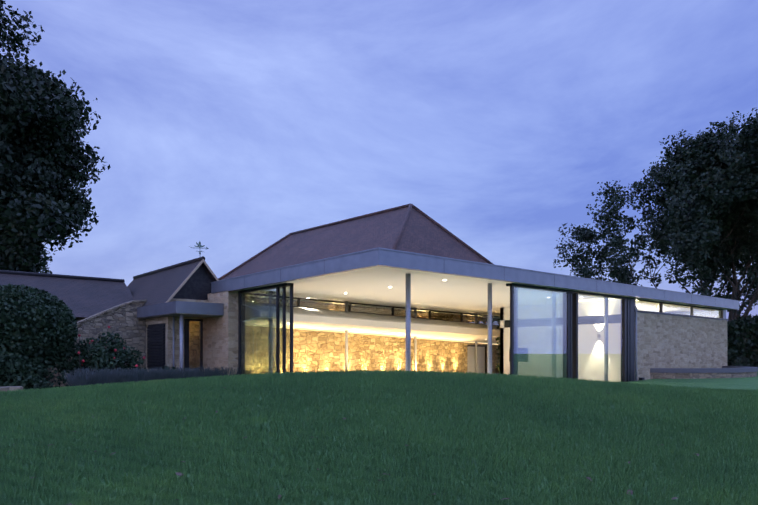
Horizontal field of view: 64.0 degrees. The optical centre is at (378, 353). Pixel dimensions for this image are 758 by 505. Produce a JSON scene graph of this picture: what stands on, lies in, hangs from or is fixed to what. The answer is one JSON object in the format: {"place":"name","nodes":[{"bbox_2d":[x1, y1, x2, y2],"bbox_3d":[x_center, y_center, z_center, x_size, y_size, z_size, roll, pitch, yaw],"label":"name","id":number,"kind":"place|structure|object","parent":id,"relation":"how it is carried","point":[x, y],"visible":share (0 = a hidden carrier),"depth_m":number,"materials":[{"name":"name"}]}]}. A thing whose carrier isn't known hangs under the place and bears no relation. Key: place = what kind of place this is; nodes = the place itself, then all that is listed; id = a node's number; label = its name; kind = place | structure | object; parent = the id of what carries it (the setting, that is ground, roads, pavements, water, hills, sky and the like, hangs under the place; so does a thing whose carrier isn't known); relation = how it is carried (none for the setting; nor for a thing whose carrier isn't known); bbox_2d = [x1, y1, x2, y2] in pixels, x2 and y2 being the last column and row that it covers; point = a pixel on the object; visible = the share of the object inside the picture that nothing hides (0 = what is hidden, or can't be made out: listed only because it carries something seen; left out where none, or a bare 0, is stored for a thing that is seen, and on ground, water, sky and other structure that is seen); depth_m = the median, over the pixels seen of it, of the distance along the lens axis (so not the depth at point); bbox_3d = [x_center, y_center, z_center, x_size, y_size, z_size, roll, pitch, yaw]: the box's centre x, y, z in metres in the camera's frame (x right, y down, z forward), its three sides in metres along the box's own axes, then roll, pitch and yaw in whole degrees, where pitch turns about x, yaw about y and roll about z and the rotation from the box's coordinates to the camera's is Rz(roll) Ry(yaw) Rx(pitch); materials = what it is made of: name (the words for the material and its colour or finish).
{"place":"outdoors","nodes":[
{"label":"outdoors","id":0,"kind":"place"},
{"bbox_2d":[0,273,132,316],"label":"roof","id":1,"kind":"structure","parent":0,"point":[83,298],"depth_m":22.91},
{"bbox_2d":[0,270,124,281],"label":"long ridge","id":2,"kind":"structure","parent":1,"relation":"on","point":[58,275],"depth_m":23.49,"materials":[{"name":"metal"}]},
{"bbox_2d":[55,332,143,372],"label":"rose bush leaves","id":3,"kind":"object","parent":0,"point":[96,354],"visible":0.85,"depth_m":18.41,"materials":[{"name":"green plant"}]},
{"bbox_2d":[133,256,204,278],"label":"roof ridge","id":4,"kind":"structure","parent":0,"point":[172,266],"depth_m":23.33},
{"bbox_2d":[189,241,208,253],"bbox_3d":[-6.373,-3.663,21.464,0.664,0.660,0.236,0,0,5],"label":"weathervane","id":5,"kind":"object","parent":4,"relation":"on","point":[199,245],"visible":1,"depth_m":21.45,"materials":[{"name":"metal"}]},
{"bbox_2d":[173,316,174,366],"bbox_3d":[-7.023,0.012,20.734,0.060,2.590,0.057,0,0,-40],"label":"downpipe","id":6,"kind":"object","parent":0,"point":[173,341],"visible":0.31,"depth_m":20.72,"materials":[{"name":"grey metal"}]},
{"bbox_2d":[180,314,182,368],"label":"canopy column","id":7,"kind":"structure","parent":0,"point":[181,340],"depth_m":19.71,"materials":[{"name":"grey metal"}]},
{"bbox_2d":[221,207,486,279],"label":"barn roof","id":8,"kind":"structure","parent":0,"point":[421,234],"depth_m":32.64,"materials":[{"name":"tile"}]},
{"bbox_2d":[218,203,492,279],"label":"roof ridge tiles","id":9,"kind":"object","parent":8,"relation":"on","point":[410,206],"depth_m":33.12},
{"bbox_2d":[244,318,499,343],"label":"low pavilion ceiling","id":10,"kind":"structure","parent":0,"point":[390,331],"depth_m":25.33,"materials":[{"name":"white paint"}]},
{"bbox_2d":[246,297,498,324],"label":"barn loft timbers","id":11,"kind":"object","parent":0,"point":[374,311],"depth_m":28.80,"materials":[{"name":"brown wood"}]},
{"bbox_2d":[249,325,497,344],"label":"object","id":12,"kind":"object","parent":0,"point":[384,335],"visible":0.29,"depth_m":26.29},
{"bbox_2d":[0,369,757,504],"bbox_3d":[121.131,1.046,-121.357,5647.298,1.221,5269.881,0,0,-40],"label":"lawn","id":13,"kind":"structure","parent":0,"point":[745,383],"depth_m":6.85,"materials":[{"name":"green plant"}]},
{"bbox_2d":[0,386,22,391],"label":"low stone wall","id":14,"kind":"structure","parent":13,"relation":"on","point":[9,388],"depth_m":14.23,"materials":[{"name":"stone"}]},
{"bbox_2d":[0,0,110,273],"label":"tree","id":15,"kind":"object","parent":13,"relation":"on","point":[36,105],"depth_m":39.52,"materials":[{"name":"green plant"}]},
{"bbox_2d":[76,317,86,321],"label":"range walls","id":16,"kind":"structure","parent":13,"relation":"on","point":[79,318],"depth_m":21.75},
{"bbox_2d":[43,301,145,386],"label":"stone wall","id":17,"kind":"structure","parent":13,"relation":"on","point":[126,324],"depth_m":21.71,"materials":[{"name":"beige stone"}]},
{"bbox_2d":[77,299,146,324],"bbox_3d":[-10.877,-0.913,20.599,5.700,2.140,0.570,0,0,-40],"label":"wall coping","id":18,"kind":"object","parent":17,"relation":"on","point":[101,313],"visible":0.48,"depth_m":21.45,"materials":[{"name":"stone"}]},
{"bbox_2d":[64,366,251,386],"bbox_3d":[-6.362,0.826,18.509,1.224,0.918,6.285,0,0,35],"label":"lavender row","id":19,"kind":"object","parent":13,"relation":"on","point":[102,377],"visible":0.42,"depth_m":17.28,"materials":[{"name":"purple plant"}]},
{"bbox_2d":[146,298,207,374],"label":"wing stone walls","id":20,"kind":"structure","parent":13,"relation":"on","point":[167,321],"depth_m":20.93,"materials":[{"name":"beige stone"}]},
{"bbox_2d":[147,323,164,368],"bbox_3d":[-7.886,-0.243,21.434,0.065,1.600,1.645,0,0,-40],"label":"door","id":21,"kind":"structure","parent":20,"relation":"attached to","point":[156,346],"depth_m":21.37,"materials":[{"name":"black wood"}]},
{"bbox_2d":[127,260,216,306],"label":"wing roof","id":22,"kind":"structure","parent":20,"relation":"on","point":[158,287],"depth_m":22.43,"materials":[{"name":"tile"}]},
{"bbox_2d":[165,259,218,302],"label":"wing barge boards","id":23,"kind":"object","parent":22,"relation":"attached to","point":[187,278],"visible":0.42,"depth_m":20.97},
{"bbox_2d":[137,301,223,317],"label":"canopy slab","id":24,"kind":"structure","parent":20,"relation":"attached to","point":[172,307],"depth_m":19.95,"materials":[{"name":"grey metal"}]},
{"bbox_2d":[139,313,222,318],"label":"canopy soffit","id":25,"kind":"structure","parent":24,"relation":"attached to","point":[192,315],"depth_m":20.36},
{"bbox_2d":[173,265,213,299],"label":"gable wall","id":26,"kind":"structure","parent":20,"relation":"on","point":[197,286],"depth_m":21.37,"materials":[{"name":"black wood"}]},
{"bbox_2d":[184,319,202,370],"bbox_3d":[-6.578,-0.053,21.386,0.720,2.320,0.100,0,0,-40],"label":"door frame","id":27,"kind":"object","parent":20,"relation":"attached to","point":[186,343],"visible":0.46,"depth_m":21.24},
{"bbox_2d":[189,321,200,368],"bbox_3d":[-6.515,-0.048,21.434,0.440,2.210,0.012,0,0,-40],"label":"lobby door glass","id":28,"kind":"object","parent":27,"relation":"in","point":[192,343],"visible":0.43,"depth_m":21.42,"materials":[{"name":"clear glass"}]},
{"bbox_2d":[189,321,198,369],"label":"lobby stone wall","id":29,"kind":"structure","parent":20,"relation":"attached to","point":[195,344],"depth_m":23.56,"materials":[{"name":"beige stone"}]},
{"bbox_2d":[208,290,237,375],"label":"stone pier","id":30,"kind":"structure","parent":13,"relation":"on","point":[223,340],"depth_m":20.29,"materials":[{"name":"beige stone"}]},
{"bbox_2d":[245,326,499,373],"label":"stone wall","id":31,"kind":"structure","parent":13,"relation":"on","point":[318,350],"depth_m":25.58,"materials":[{"name":"beige stone"}]},
{"bbox_2d":[245,307,494,344],"bbox_3d":[2.065,-1.062,29.028,21.718,1.366,0.395,0,0,-49],"label":"light strip","id":32,"kind":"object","parent":31,"relation":"on","point":[343,331],"depth_m":24.49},
{"bbox_2d":[243,303,499,336],"bbox_3d":[2.747,-1.258,28.222,21.903,1.034,1.570,0,0,-49],"label":"pavilion bulkhead","id":33,"kind":"object","parent":32,"relation":"attached to","point":[338,317],"visible":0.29,"depth_m":24.47,"materials":[{"name":"white paint"}]},
{"bbox_2d":[247,293,499,325],"bbox_3d":[2.214,-1.784,28.852,21.671,0.619,0.099,0,0,-49],"label":"pavilion clerestory frame","id":34,"kind":"object","parent":32,"relation":"on","point":[349,304],"visible":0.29,"depth_m":26.19,"materials":[{"name":"black metal"}]},
{"bbox_2d":[246,295,499,324],"bbox_3d":[2.210,-1.794,28.857,21.657,0.599,0.012,0,0,-49],"label":"pavilion clerestory glass","id":35,"kind":"object","parent":34,"relation":"in","point":[388,311],"visible":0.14,"depth_m":26.69,"materials":[{"name":"clear glass"}]},
{"bbox_2d":[8,373,751,504],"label":"fallen leaves","id":36,"kind":"object","parent":13,"relation":"on","point":[180,474],"visible":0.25,"depth_m":6.07,"materials":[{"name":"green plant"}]},
{"bbox_2d":[495,314,757,374],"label":"field hedge","id":37,"kind":"object","parent":13,"relation":"on","point":[750,322],"depth_m":32.63,"materials":[{"name":"green plant"}]},
{"bbox_2d":[553,108,757,321],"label":"tree","id":38,"kind":"object","parent":13,"relation":"on","point":[700,178],"depth_m":35.02,"materials":[{"name":"green plant"}]},
{"bbox_2d":[0,0,757,318],"label":"sky","id":39,"kind":"structure","parent":0,"point":[235,128],"materials":[{"name":"blue"}]},
{"bbox_2d":[238,283,634,382],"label":"pavilion frames","id":40,"kind":"structure","parent":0,"point":[627,336],"depth_m":20.02,"materials":[{"name":"black metal"}]},
{"bbox_2d":[240,286,622,381],"bbox_3d":[2.433,-0.488,19.633,13.874,3.070,3.570,0,0,-8],"label":"glass panel","id":41,"kind":"object","parent":40,"relation":"in","point":[519,335],"visible":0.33,"depth_m":19.35,"materials":[{"name":"clear glass"}]},
{"bbox_2d":[467,342,486,373],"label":"interior door","id":42,"kind":"structure","parent":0,"point":[481,357],"depth_m":32.55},
{"bbox_2d":[509,348,527,361],"bbox_3d":[6.191,0.057,26.878,0.035,0.600,1.000,0,0,-40],"label":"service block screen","id":43,"kind":"object","parent":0,"point":[521,354],"visible":0.36,"depth_m":26.72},
{"bbox_2d":[504,314,620,327],"bbox_3d":[7.512,-1.343,25.474,0.040,0.340,5.950,0,0,-40],"label":"service block partition strip","id":44,"kind":"object","parent":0,"point":[597,320],"depth_m":24.44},
{"bbox_2d":[500,299,726,381],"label":"service block walls","id":45,"kind":"structure","parent":0,"point":[668,341],"depth_m":25.12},
{"bbox_2d":[211,247,739,317],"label":"pavilion roof","id":46,"kind":"structure","parent":45,"relation":"on","point":[375,276],"depth_m":18.88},
{"bbox_2d":[635,305,637,380],"bbox_3d":[9.637,-0.393,22.961,0.104,3.400,0.312,0,0,-40],"label":"downpipe","id":47,"kind":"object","parent":45,"relation":"attached to","point":[636,339],"depth_m":22.85,"materials":[{"name":"metal"}]},
{"bbox_2d":[635,299,727,319],"bbox_3d":[11.029,-1.833,28.199,9.090,0.520,6.330,0,0,-40],"label":"window frame","id":48,"kind":"object","parent":45,"relation":"in","point":[722,315],"visible":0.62,"depth_m":26.88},
{"bbox_2d":[635,300,719,317],"bbox_3d":[12.808,-1.843,25.796,8.623,0.400,0.012,0,0,-40],"label":"clerestory window","id":49,"kind":"structure","parent":48,"relation":"in","point":[714,315],"depth_m":25.62,"materials":[{"name":"clear glass"}]},
{"bbox_2d":[650,372,756,378],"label":"low wall","id":50,"kind":"structure","parent":0,"point":[696,375],"depth_m":23.55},
{"bbox_2d":[650,366,757,372],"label":"bench coping","id":51,"kind":"object","parent":50,"relation":"on","point":[731,369],"visible":0.98,"depth_m":23.55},
{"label":"garden bed soil","id":52,"kind":"structure","parent":0,"visible":0},
{"bbox_2d":[0,341,47,388],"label":"shrub","id":53,"kind":"object","parent":52,"relation":"on","point":[20,359],"depth_m":16.43,"materials":[{"name":"green plant"}]},
{"bbox_2d":[0,283,78,366],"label":"bay shrub","id":54,"kind":"object","parent":52,"relation":"on","point":[64,331],"depth_m":16.93,"materials":[{"name":"green plant"}]},
{"bbox_2d":[1,348,187,389],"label":"low shrubs","id":55,"kind":"object","parent":52,"relation":"on","point":[30,377],"visible":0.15,"depth_m":17.19,"materials":[{"name":"green plant"}]},
{"bbox_2d":[57,326,144,375],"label":"red flowers","id":56,"kind":"object","parent":52,"relation":"on","point":[115,350],"visible":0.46,"depth_m":18.38,"materials":[{"name":"red plant"}]},
{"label":"pavilion floor","id":57,"kind":"structure","parent":0,"visible":0},
{"bbox_2d":[269,274,607,380],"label":"columns","id":58,"kind":"structure","parent":57,"relation":"on","point":[408,322],"depth_m":18.05,"materials":[{"name":"grey metal"}]}
]}

